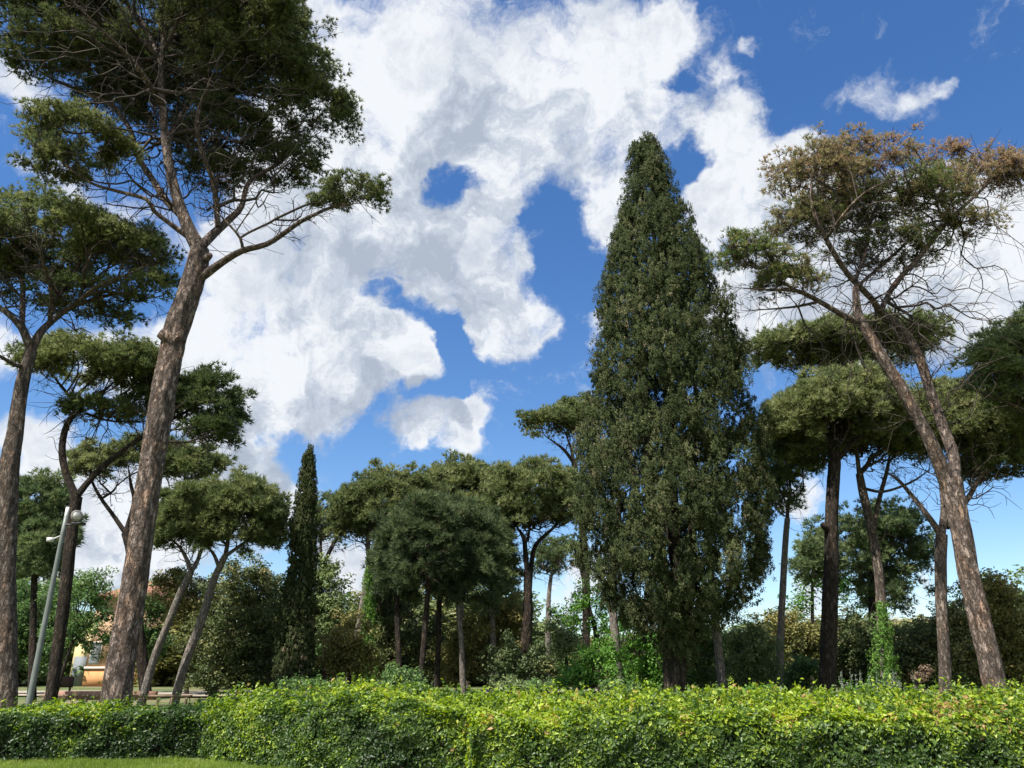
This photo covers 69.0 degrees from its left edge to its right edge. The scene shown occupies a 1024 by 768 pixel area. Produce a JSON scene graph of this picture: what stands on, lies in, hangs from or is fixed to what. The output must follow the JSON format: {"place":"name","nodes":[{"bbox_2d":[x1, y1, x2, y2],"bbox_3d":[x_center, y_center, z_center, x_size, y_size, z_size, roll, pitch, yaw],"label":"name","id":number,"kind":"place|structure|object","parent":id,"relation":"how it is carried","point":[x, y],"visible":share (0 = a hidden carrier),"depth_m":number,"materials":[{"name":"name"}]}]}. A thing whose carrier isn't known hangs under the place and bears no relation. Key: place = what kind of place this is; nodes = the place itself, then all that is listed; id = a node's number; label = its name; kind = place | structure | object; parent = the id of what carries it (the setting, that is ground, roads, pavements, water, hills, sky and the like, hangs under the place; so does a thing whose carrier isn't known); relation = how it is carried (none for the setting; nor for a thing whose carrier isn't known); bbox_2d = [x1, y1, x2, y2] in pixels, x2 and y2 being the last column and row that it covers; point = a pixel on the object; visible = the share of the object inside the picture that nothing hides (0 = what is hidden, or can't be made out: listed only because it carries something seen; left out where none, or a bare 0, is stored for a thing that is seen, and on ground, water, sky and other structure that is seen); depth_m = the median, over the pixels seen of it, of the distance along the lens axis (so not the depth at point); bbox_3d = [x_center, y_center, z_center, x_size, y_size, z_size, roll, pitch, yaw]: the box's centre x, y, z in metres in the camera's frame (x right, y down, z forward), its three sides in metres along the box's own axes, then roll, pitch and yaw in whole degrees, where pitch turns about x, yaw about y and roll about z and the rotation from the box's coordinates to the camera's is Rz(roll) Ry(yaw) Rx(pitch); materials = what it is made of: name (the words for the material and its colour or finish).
{"place":"outdoors","nodes":[
{"label":"outdoors","id":0,"kind":"place"},
{"bbox_2d":[0,754,295,767],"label":"grass","id":1,"kind":"structure","parent":0,"point":[102,763],"depth_m":12.31,"materials":[{"name":"green plant"}]},
{"bbox_2d":[18,688,604,695],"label":"path","id":2,"kind":"structure","parent":0,"point":[193,693],"depth_m":40.70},
{"bbox_2d":[0,683,1014,767],"bbox_3d":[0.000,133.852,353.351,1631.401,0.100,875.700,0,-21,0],"label":"ground","id":3,"kind":"structure","parent":0,"point":[164,701],"depth_m":44.93,"materials":[{"name":"brown soil"}]},
{"bbox_2d":[16,577,71,674],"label":"deciduous tree","id":4,"kind":"object","parent":3,"relation":"on","point":[23,629],"visible":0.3,"depth_m":39.54,"materials":[{"name":"green plant"}]},
{"bbox_2d":[17,571,77,682],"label":"background tree","id":5,"kind":"object","parent":3,"relation":"on","point":[42,588],"depth_m":67.85,"materials":[{"name":"green plant"}]},
{"bbox_2d":[16,466,91,701],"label":"pine tree","id":6,"kind":"object","parent":3,"relation":"on","point":[40,518],"visible":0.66,"depth_m":34.91,"materials":[{"name":"green plant"}]},
{"bbox_2d":[25,507,85,705],"bbox_3d":[-13.056,6.410,21.038,1.009,5.929,0.328,-4,-21,11],"label":"street lamp","id":7,"kind":"object","parent":3,"relation":"on","point":[76,515],"visible":0.84,"depth_m":21.17,"materials":[{"name":"grey metal"}]},
{"bbox_2d":[16,576,97,685],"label":"background tree","id":8,"kind":"object","parent":3,"relation":"on","point":[41,679],"visible":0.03,"depth_m":55.58,"materials":[{"name":"green plant"}]},
{"bbox_2d":[60,677,74,690],"bbox_3d":[-22.106,14.861,36.465,1.200,1.000,0.120,0,-21,0],"label":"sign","id":9,"kind":"object","parent":3,"relation":"on","point":[67,682],"visible":0.36,"depth_m":36.49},
{"bbox_2d":[44,614,94,676],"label":"background tree","id":10,"kind":"object","parent":3,"relation":"on","point":[77,672],"visible":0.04,"depth_m":54.79,"materials":[{"name":"green plant"}]},
{"bbox_2d":[36,565,117,688],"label":"deciduous tree","id":11,"kind":"object","parent":3,"relation":"on","point":[78,632],"visible":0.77,"depth_m":28.50,"materials":[{"name":"green plant"}]},
{"bbox_2d":[0,175,188,708],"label":"stone pine","id":12,"kind":"object","parent":3,"relation":"on","point":[100,234],"visible":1,"depth_m":22.42,"materials":[{"name":"green plant"}]},
{"bbox_2d":[44,691,157,699],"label":"wall","id":13,"kind":"structure","parent":3,"relation":"on","point":[95,692],"depth_m":34.65,"materials":[{"name":"stone"}]},
{"bbox_2d":[0,688,229,761],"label":"hedge","id":14,"kind":"object","parent":3,"relation":"on","point":[106,729],"visible":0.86,"depth_m":13.24,"materials":[{"name":"green plant"}]},
{"bbox_2d":[38,694,192,706],"bbox_3d":[-15.232,12.167,28.549,5.875,0.504,0.122,0,-21,0],"label":"rail fence","id":15,"kind":"object","parent":3,"relation":"on","point":[86,696],"visible":0.45,"depth_m":28.57,"materials":[{"name":"brown wood"}]},
{"bbox_2d":[3,325,259,703],"bbox_3d":[-14.682,4.526,27.188,9.258,14.008,5.974,0,-21,0],"label":"stone pine","id":16,"kind":"object","parent":3,"relation":"on","point":[219,420],"visible":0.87,"depth_m":28.33,"materials":[{"name":"green plant"}]},
{"bbox_2d":[69,581,201,685],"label":"house","id":17,"kind":"structure","parent":3,"relation":"on","point":[93,674],"depth_m":54.50,"materials":[{"name":"tile"}]},
{"bbox_2d":[71,657,86,685],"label":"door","id":18,"kind":"structure","parent":17,"relation":"in","point":[78,661],"depth_m":54.38,"materials":[{"name":"grey"}]},
{"bbox_2d":[88,641,102,664],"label":"window","id":19,"kind":"structure","parent":17,"relation":"in","point":[91,662],"depth_m":54.44,"materials":[{"name":"grey glass"}]},
{"bbox_2d":[114,579,175,661],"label":"deciduous tree","id":20,"kind":"object","parent":3,"relation":"on","point":[152,615],"visible":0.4,"depth_m":41.74,"materials":[{"name":"green plant"}]},
{"bbox_2d":[66,430,238,690],"bbox_3d":[-18.936,8.694,37.330,9.338,13.868,3.800,0,-21,0],"label":"stone pine","id":21,"kind":"object","parent":3,"relation":"on","point":[180,466],"visible":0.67,"depth_m":38.48,"materials":[{"name":"green plant"}]},
{"bbox_2d":[97,578,246,686],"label":"background tree","id":22,"kind":"object","parent":3,"relation":"on","point":[169,664],"visible":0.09,"depth_m":54.41,"materials":[{"name":"green plant"}]},
{"bbox_2d":[137,478,236,704],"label":"stone pine","id":23,"kind":"object","parent":3,"relation":"on","point":[173,505],"visible":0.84,"depth_m":32.09,"materials":[{"name":"green plant"}]},
{"bbox_2d":[145,561,235,693],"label":"holm oak","id":24,"kind":"object","parent":3,"relation":"on","point":[188,605],"visible":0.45,"depth_m":39.97,"materials":[{"name":"green plant"}]},
{"bbox_2d":[0,0,393,705],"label":"stone pine","id":25,"kind":"object","parent":3,"relation":"on","point":[210,60],"visible":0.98,"depth_m":22.18,"materials":[{"name":"green plant"}]},
{"bbox_2d":[171,549,281,697],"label":"holm oak","id":26,"kind":"object","parent":3,"relation":"on","point":[226,650],"visible":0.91,"depth_m":35.50,"materials":[{"name":"green plant"}]},
{"bbox_2d":[169,463,294,703],"bbox_3d":[-12.579,8.771,33.120,5.483,10.450,4.889,0,-21,0],"label":"stone pine","id":27,"kind":"object","parent":3,"relation":"on","point":[260,504],"visible":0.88,"depth_m":33.05,"materials":[{"name":"green plant"}]},
{"bbox_2d":[242,566,285,686],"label":"holm oak","id":28,"kind":"object","parent":3,"relation":"on","point":[278,576],"visible":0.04,"depth_m":41.87,"materials":[{"name":"green plant"}]},
{"bbox_2d":[197,611,333,688],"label":"background tree","id":29,"kind":"object","parent":3,"relation":"on","point":[315,668],"visible":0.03,"depth_m":50.02,"materials":[{"name":"green plant"}]},
{"bbox_2d":[271,443,320,689],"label":"cypress tree","id":30,"kind":"object","parent":3,"relation":"on","point":[295,642],"visible":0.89,"depth_m":33.53,"materials":[{"name":"green plant"}]},
{"bbox_2d":[276,671,326,691],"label":"shrub","id":31,"kind":"object","parent":3,"relation":"on","point":[312,681],"visible":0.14,"depth_m":15.32,"materials":[{"name":"green plant"}]},
{"bbox_2d":[304,552,355,680],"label":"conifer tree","id":32,"kind":"object","parent":3,"relation":"on","point":[326,603],"visible":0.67,"depth_m":43.85,"materials":[{"name":"green plant"}]},
{"bbox_2d":[320,676,346,687],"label":"shrub","id":33,"kind":"object","parent":3,"relation":"on","point":[336,681],"visible":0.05,"depth_m":15.50,"materials":[{"name":"green plant"}]},
{"bbox_2d":[311,489,363,673],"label":"stone pine","id":34,"kind":"object","parent":3,"relation":"on","point":[321,537],"visible":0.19,"depth_m":45.79,"materials":[{"name":"green plant"}]},
{"bbox_2d":[197,672,481,767],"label":"hedge","id":35,"kind":"object","parent":3,"relation":"on","point":[365,724],"visible":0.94,"depth_m":11.82,"materials":[{"name":"green plant"}]},
{"bbox_2d":[314,607,383,684],"bbox_3d":[-7.804,12.879,35.625,3.295,4.275,2.673,0,-21,0],"label":"oak bush","id":36,"kind":"object","parent":3,"relation":"on","point":[352,648],"visible":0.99,"depth_m":35.44,"materials":[{"name":"green plant"}]},
{"bbox_2d":[358,549,380,683],"bbox_3d":[-7.393,12.511,39.327,1.437,7.511,1.162,0,-21,0],"label":"ivy","id":37,"kind":"object","parent":3,"relation":"on","point":[370,610],"visible":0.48,"depth_m":39.38,"materials":[{"name":"green plant"}]},
{"bbox_2d":[314,591,432,685],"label":"background tree","id":38,"kind":"object","parent":3,"relation":"on","point":[320,650],"visible":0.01,"depth_m":53.39,"materials":[{"name":"green plant"}]},
{"bbox_2d":[321,456,437,683],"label":"stone pine","id":39,"kind":"object","parent":3,"relation":"on","point":[355,502],"visible":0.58,"depth_m":41.38,"materials":[{"name":"green plant"}]},
{"bbox_2d":[364,543,410,665],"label":"pine tree","id":40,"kind":"object","parent":3,"relation":"on","point":[390,632],"visible":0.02,"depth_m":43.13,"materials":[{"name":"green plant"}]},
{"bbox_2d":[358,507,424,673],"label":"pine tree","id":41,"kind":"object","parent":3,"relation":"on","point":[381,578],"visible":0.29,"depth_m":35.80,"materials":[{"name":"green plant"}]},
{"bbox_2d":[370,661,432,696],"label":"shrub","id":42,"kind":"object","parent":3,"relation":"on","point":[390,674],"visible":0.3,"depth_m":15.11,"materials":[{"name":"green plant"}]},
{"bbox_2d":[347,584,458,688],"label":"holm oak","id":43,"kind":"object","parent":3,"relation":"on","point":[412,644],"visible":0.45,"depth_m":41.94,"materials":[{"name":"green plant"}]},
{"bbox_2d":[342,583,475,684],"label":"background tree","id":44,"kind":"object","parent":3,"relation":"on","point":[357,594],"visible":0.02,"depth_m":61.53,"materials":[{"name":"green plant"}]},
{"bbox_2d":[378,487,474,694],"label":"pine tree","id":45,"kind":"object","parent":3,"relation":"on","point":[431,533],"visible":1,"depth_m":33.99,"materials":[{"name":"green plant"}]},
{"bbox_2d":[331,586,551,686],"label":"background tree","id":46,"kind":"object","parent":3,"relation":"on","point":[433,608],"visible":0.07,"depth_m":53.83,"materials":[{"name":"green plant"}]},
{"bbox_2d":[422,482,476,687],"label":"pine tree","id":47,"kind":"object","parent":3,"relation":"on","point":[456,497],"visible":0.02,"depth_m":36.28,"materials":[{"name":"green plant"}]},
{"bbox_2d":[417,448,501,689],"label":"stone pine","id":48,"kind":"object","parent":3,"relation":"on","point":[469,473],"visible":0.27,"depth_m":43.53,"materials":[{"name":"green plant"}]},
{"bbox_2d":[437,495,516,695],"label":"pine tree","id":49,"kind":"object","parent":3,"relation":"on","point":[487,530],"visible":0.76,"depth_m":34.69,"materials":[{"name":"green plant"}]},
{"bbox_2d":[426,590,536,691],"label":"holm oak","id":50,"kind":"object","parent":3,"relation":"on","point":[475,642],"visible":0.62,"depth_m":38.23,"materials":[{"name":"green plant"}]},
{"bbox_2d":[468,494,530,692],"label":"pine tree","id":51,"kind":"object","parent":3,"relation":"on","point":[507,562],"visible":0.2,"depth_m":38.98,"materials":[{"name":"green plant"}]},
{"bbox_2d":[466,579,542,667],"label":"conifer tree","id":52,"kind":"object","parent":3,"relation":"on","point":[510,589],"visible":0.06,"depth_m":45.50,"materials":[{"name":"green plant"}]},
{"bbox_2d":[490,674,528,695],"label":"shrub","id":53,"kind":"object","parent":3,"relation":"on","point":[508,680],"visible":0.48,"depth_m":15.33,"materials":[{"name":"green plant"}]},
{"bbox_2d":[475,628,562,691],"bbox_3d":[0.334,12.765,33.761,4.077,3.173,2.698,0,-21,0],"label":"oak bush","id":54,"kind":"object","parent":3,"relation":"on","point":[510,654],"visible":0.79,"depth_m":33.48,"materials":[{"name":"green plant"}]},
{"bbox_2d":[468,591,576,685],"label":"background tree","id":55,"kind":"object","parent":3,"relation":"on","point":[536,602],"depth_m":58.34,"materials":[{"name":"green plant"}]},
{"bbox_2d":[478,453,585,689],"bbox_3d":[1.326,9.687,39.147,6.488,12.758,5.654,0,-21,0],"label":"stone pine","id":56,"kind":"object","parent":3,"relation":"on","point":[508,487],"visible":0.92,"depth_m":39.36,"materials":[{"name":"green plant"}]},
{"bbox_2d":[522,677,555,696],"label":"shrub","id":57,"kind":"object","parent":3,"relation":"on","point":[536,683],"visible":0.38,"depth_m":15.51,"materials":[{"name":"green plant"}]},
{"bbox_2d":[528,533,579,685],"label":"stone pine","id":58,"kind":"object","parent":3,"relation":"on","point":[546,555],"visible":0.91,"depth_m":50.47,"materials":[{"name":"green plant"}]},
{"bbox_2d":[513,391,608,688],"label":"stone pine","id":59,"kind":"object","parent":3,"relation":"on","point":[561,415],"visible":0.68,"depth_m":51.52,"materials":[{"name":"green plant"}]},
{"bbox_2d":[538,605,588,689],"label":"olive tree","id":60,"kind":"object","parent":3,"relation":"on","point":[562,649],"visible":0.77,"depth_m":41.44,"materials":[{"name":"green plant"}]},
{"bbox_2d":[552,629,592,682],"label":"background tree","id":61,"kind":"object","parent":3,"relation":"on","point":[572,644],"depth_m":64.53,"materials":[{"name":"green plant"}]},
{"bbox_2d":[549,549,622,693],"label":"deciduous tree","id":62,"kind":"object","parent":3,"relation":"on","point":[571,621],"visible":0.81,"depth_m":38.03,"materials":[{"name":"green plant"}]},
{"bbox_2d":[554,630,634,703],"bbox_3d":[2.787,9.777,25.177,2.819,2.764,1.995,0,-21,0],"label":"bush","id":63,"kind":"object","parent":3,"relation":"on","point":[581,670],"visible":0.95,"depth_m":25.05,"materials":[{"name":"green plant"}]},
{"bbox_2d":[552,628,656,685],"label":"background tree","id":64,"kind":"object","parent":3,"relation":"on","point":[622,640],"visible":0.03,"depth_m":55.17,"materials":[{"name":"green plant"}]},
{"bbox_2d":[598,676,642,692],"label":"shrub","id":65,"kind":"object","parent":3,"relation":"on","point":[603,685],"visible":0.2,"depth_m":15.49,"materials":[{"name":"green plant"}]},
{"bbox_2d":[595,432,661,678],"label":"stone pine","id":66,"kind":"object","parent":3,"relation":"on","point":[613,625],"visible":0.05,"depth_m":29.38,"materials":[{"name":"grey plant"}]},
{"bbox_2d":[618,601,663,690],"bbox_3d":[5.666,11.159,31.106,3.329,4.333,2.512,7,-22,-19],"label":"bush","id":67,"kind":"object","parent":3,"relation":"on","point":[647,667],"visible":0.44,"depth_m":30.52,"materials":[{"name":"green plant"}]},
{"bbox_2d":[568,130,783,692],"bbox_3d":[5.648,-0.104,27.657,7.576,22.972,7.687,0,-21,0],"label":"cypress tree","id":68,"kind":"object","parent":3,"relation":"on","point":[667,602],"visible":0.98,"depth_m":25.26,"materials":[{"name":"green plant"}]},
{"bbox_2d":[658,616,732,692],"bbox_3d":[7.398,11.181,30.009,3.188,3.526,2.104,0,-21,0],"label":"bush","id":69,"kind":"object","parent":3,"relation":"on","point":[700,676],"visible":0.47,"depth_m":29.62,"materials":[{"name":"green plant"}]},
{"bbox_2d":[680,428,731,688],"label":"stone pine","id":70,"kind":"object","parent":3,"relation":"on","point":[719,664],"visible":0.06,"depth_m":27.14,"materials":[{"name":"grey plant"}]},
{"bbox_2d":[629,623,790,687],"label":"background tree","id":71,"kind":"object","parent":3,"relation":"on","point":[715,679],"visible":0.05,"depth_m":51.65,"materials":[{"name":"green plant"}]},
{"bbox_2d":[464,673,1023,767],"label":"hedge","id":72,"kind":"object","parent":3,"relation":"on","point":[881,726],"visible":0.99,"depth_m":10.48,"materials":[{"name":"green plant"}]},
{"bbox_2d":[707,611,786,691],"bbox_3d":[9.343,10.778,29.123,2.864,3.664,2.613,10,-23,-25],"label":"bush","id":73,"kind":"object","parent":3,"relation":"on","point":[751,660],"visible":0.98,"depth_m":28.80,"materials":[{"name":"green plant"}]},
{"bbox_2d":[743,683,787,701],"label":"shrub","id":74,"kind":"object","parent":3,"relation":"on","point":[755,688],"visible":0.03,"depth_m":15.15,"materials":[{"name":"green plant"}]},
{"bbox_2d":[740,438,827,688],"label":"pine tree","id":75,"kind":"object","parent":3,"relation":"on","point":[784,478],"visible":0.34,"depth_m":31.95,"materials":[{"name":"plant"}]},
{"bbox_2d":[755,606,819,696],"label":"holm oak","id":76,"kind":"object","parent":3,"relation":"on","point":[805,633],"visible":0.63,"depth_m":35.61,"materials":[{"name":"green plant"}]},
{"bbox_2d":[729,606,845,686],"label":"background tree","id":77,"kind":"object","parent":3,"relation":"on","point":[757,616],"visible":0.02,"depth_m":56.93,"materials":[{"name":"green plant"}]},
{"bbox_2d":[783,650,819,695],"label":"bush","id":78,"kind":"object","parent":3,"relation":"on","point":[797,670],"visible":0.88,"depth_m":31.44,"materials":[{"name":"green plant"}]},
{"bbox_2d":[777,541,867,692],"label":"deciduous tree","id":79,"kind":"object","parent":3,"relation":"on","point":[812,592],"visible":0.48,"depth_m":43.13,"materials":[{"name":"green plant"}]},
{"bbox_2d":[755,354,919,691],"bbox_3d":[13.515,5.395,29.008,6.701,13.733,5.930,-13,-24,30],"label":"stone pine","id":80,"kind":"object","parent":3,"relation":"on","point":[802,414],"visible":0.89,"depth_m":29.34,"materials":[{"name":"green plant"}]},
{"bbox_2d":[815,604,876,690],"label":"holm oak","id":81,"kind":"object","parent":3,"relation":"on","point":[852,651],"visible":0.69,"depth_m":35.39,"materials":[{"name":"green plant"}]},
{"bbox_2d":[737,305,956,380],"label":"stone pine","id":82,"kind":"object","parent":3,"relation":"on","point":[773,344],"visible":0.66,"depth_m":39.73,"materials":[{"name":"green plant"}]},
{"bbox_2d":[838,679,872,691],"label":"shrub","id":83,"kind":"object","parent":3,"relation":"on","point":[850,685],"visible":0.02,"depth_m":15.08,"materials":[{"name":"green plant"}]},
{"bbox_2d":[779,493,935,683],"bbox_3d":[18.479,10.789,38.777,8.685,10.430,5.557,0,-21,0],"label":"pine tree","id":84,"kind":"object","parent":3,"relation":"on","point":[901,525],"visible":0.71,"depth_m":38.71,"materials":[{"name":"green plant"}]},
{"bbox_2d":[787,613,938,688],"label":"background tree","id":85,"kind":"object","parent":3,"relation":"on","point":[897,623],"depth_m":54.13,"materials":[{"name":"green plant"}]},
{"bbox_2d":[704,120,1023,692],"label":"stone pine","id":86,"kind":"object","parent":3,"relation":"on","point":[820,214],"visible":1,"depth_m":22.59,"materials":[{"name":"green plant"}]},
{"bbox_2d":[838,670,916,692],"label":"sage plant","id":87,"kind":"object","parent":3,"relation":"on","point":[892,677],"visible":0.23,"depth_m":14.13,"materials":[{"name":"green plant"}]},
{"bbox_2d":[825,382,975,684],"bbox_3d":[16.665,6.088,30.753,7.266,13.615,5.119,0,-21,0],"label":"stone pine","id":88,"kind":"object","parent":3,"relation":"on","point":[898,449],"visible":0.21,"depth_m":30.45,"materials":[{"name":"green plant"}]},
{"bbox_2d":[864,600,901,688],"bbox_3d":[13.595,10.054,27.634,1.310,3.920,1.434,-19,-28,41],"label":"ivy","id":89,"kind":"object","parent":88,"relation":"attached to","point":[884,650],"visible":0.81,"depth_m":27.62,"materials":[{"name":"green plant"}]},
{"bbox_2d":[908,663,933,694],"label":"dry bush","id":90,"kind":"object","parent":3,"relation":"on","point":[924,673],"visible":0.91,"depth_m":26.01,"materials":[{"name":"brown plant"}]},
{"bbox_2d":[890,617,962,684],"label":"background tree","id":91,"kind":"object","parent":3,"relation":"on","point":[906,622],"depth_m":60.98,"materials":[{"name":"green plant"}]},
{"bbox_2d":[910,686,946,699],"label":"shrub","id":92,"kind":"object","parent":3,"relation":"on","point":[928,692],"visible":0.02,"depth_m":14.87,"materials":[{"name":"green plant"}]},
{"bbox_2d":[874,585,1003,693],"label":"holm oak","id":93,"kind":"object","parent":3,"relation":"on","point":[921,641],"visible":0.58,"depth_m":31.30,"materials":[{"name":"green plant"}]},
{"bbox_2d":[903,628,975,688],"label":"background tree","id":94,"kind":"object","parent":3,"relation":"on","point":[933,683],"visible":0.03,"depth_m":50.04,"materials":[{"name":"green plant"}]},
{"bbox_2d":[868,373,1023,693],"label":"stone pine","id":95,"kind":"object","parent":3,"relation":"on","point":[986,456],"visible":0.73,"depth_m":28.43,"materials":[{"name":"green plant"}]},
{"bbox_2d":[890,614,1023,681],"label":"background tree","id":96,"kind":"object","parent":3,"relation":"on","point":[917,616],"depth_m":61.83,"materials":[{"name":"green plant"}]},
{"bbox_2d":[944,300,1023,435],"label":"pine tree","id":97,"kind":"object","parent":3,"relation":"on","point":[1008,390],"visible":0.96,"depth_m":25.75,"materials":[{"name":"green plant"}]},
{"bbox_2d":[948,564,1023,660],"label":"background tree","id":98,"kind":"object","parent":3,"relation":"on","point":[1016,574],"visible":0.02,"depth_m":57.01,"materials":[{"name":"green plant"}]},
{"bbox_2d":[953,567,1023,692],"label":"holm oak","id":99,"kind":"object","parent":3,"relation":"on","point":[1001,596],"visible":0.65,"depth_m":30.92,"materials":[{"name":"green plant"}]},
{"bbox_2d":[0,0,1023,637],"label":"sky","id":100,"kind":"structure","parent":0,"point":[503,130],"materials":[{"name":"blue"}]},
{"bbox_2d":[888,618,929,621],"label":"flat roofed building","id":101,"kind":"structure","parent":0,"point":[901,619],"depth_m":90.53,"materials":[{"name":"white glass"}]}
]}

